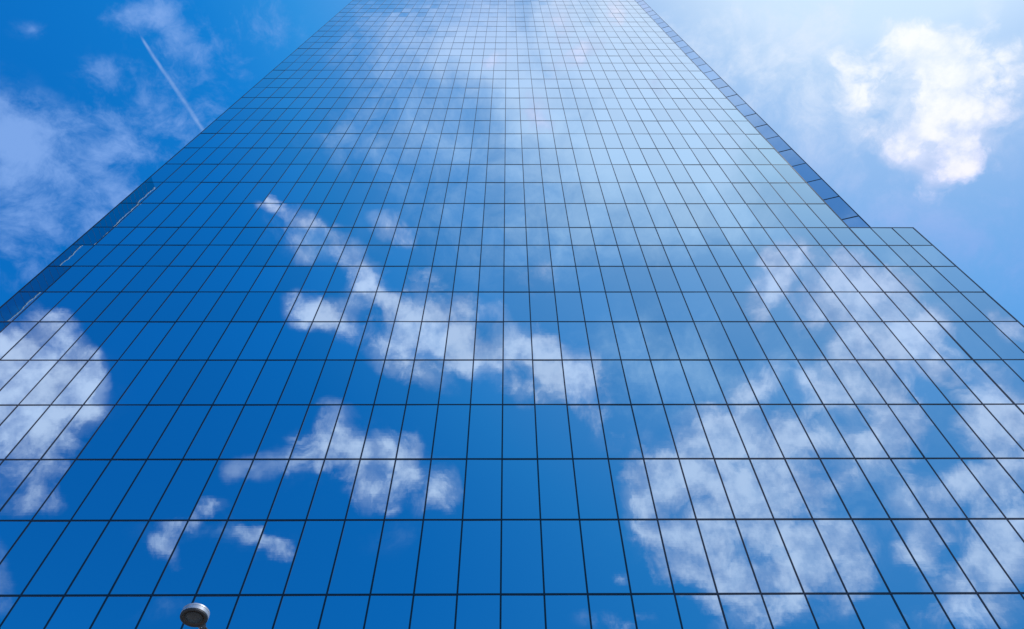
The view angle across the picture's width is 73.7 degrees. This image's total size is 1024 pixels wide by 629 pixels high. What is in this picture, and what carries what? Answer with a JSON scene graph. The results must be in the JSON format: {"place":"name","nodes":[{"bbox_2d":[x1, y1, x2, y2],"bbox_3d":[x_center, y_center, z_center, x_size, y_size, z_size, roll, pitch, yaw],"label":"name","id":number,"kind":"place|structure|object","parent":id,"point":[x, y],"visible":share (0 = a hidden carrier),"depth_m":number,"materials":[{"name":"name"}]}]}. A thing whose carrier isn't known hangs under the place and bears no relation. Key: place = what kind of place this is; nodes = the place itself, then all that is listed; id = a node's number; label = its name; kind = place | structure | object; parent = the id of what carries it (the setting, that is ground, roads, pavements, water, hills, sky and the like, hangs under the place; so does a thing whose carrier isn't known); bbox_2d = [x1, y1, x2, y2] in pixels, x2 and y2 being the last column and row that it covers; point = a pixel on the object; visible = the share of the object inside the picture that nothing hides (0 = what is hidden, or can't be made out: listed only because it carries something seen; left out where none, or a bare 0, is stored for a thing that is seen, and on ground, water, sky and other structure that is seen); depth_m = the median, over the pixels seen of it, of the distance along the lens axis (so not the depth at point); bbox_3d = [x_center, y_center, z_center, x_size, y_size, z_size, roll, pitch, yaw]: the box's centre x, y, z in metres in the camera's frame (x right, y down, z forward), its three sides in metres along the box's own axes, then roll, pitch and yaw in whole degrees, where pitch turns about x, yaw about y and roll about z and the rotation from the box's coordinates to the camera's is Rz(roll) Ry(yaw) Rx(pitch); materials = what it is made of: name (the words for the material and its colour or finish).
{"place":"outdoors","nodes":[
{"label":"outdoors","id":0,"kind":"place"},
{"bbox_2d":[180,603,209,628],"bbox_3d":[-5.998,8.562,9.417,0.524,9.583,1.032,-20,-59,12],"label":"street lamp","id":1,"kind":"object","parent":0,"point":[194,614],"visible":1,"depth_m":13.10,"materials":[{"name":"metal"}]},
{"bbox_2d":[0,0,1023,628],"bbox_3d":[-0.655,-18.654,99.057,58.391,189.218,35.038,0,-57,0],"label":"skyscraper","id":2,"kind":"structure","parent":0,"point":[496,314],"depth_m":34.38,"materials":[{"name":"glass"}]},
{"bbox_2d":[0,0,1023,324],"label":"sky","id":3,"kind":"structure","parent":0,"point":[911,111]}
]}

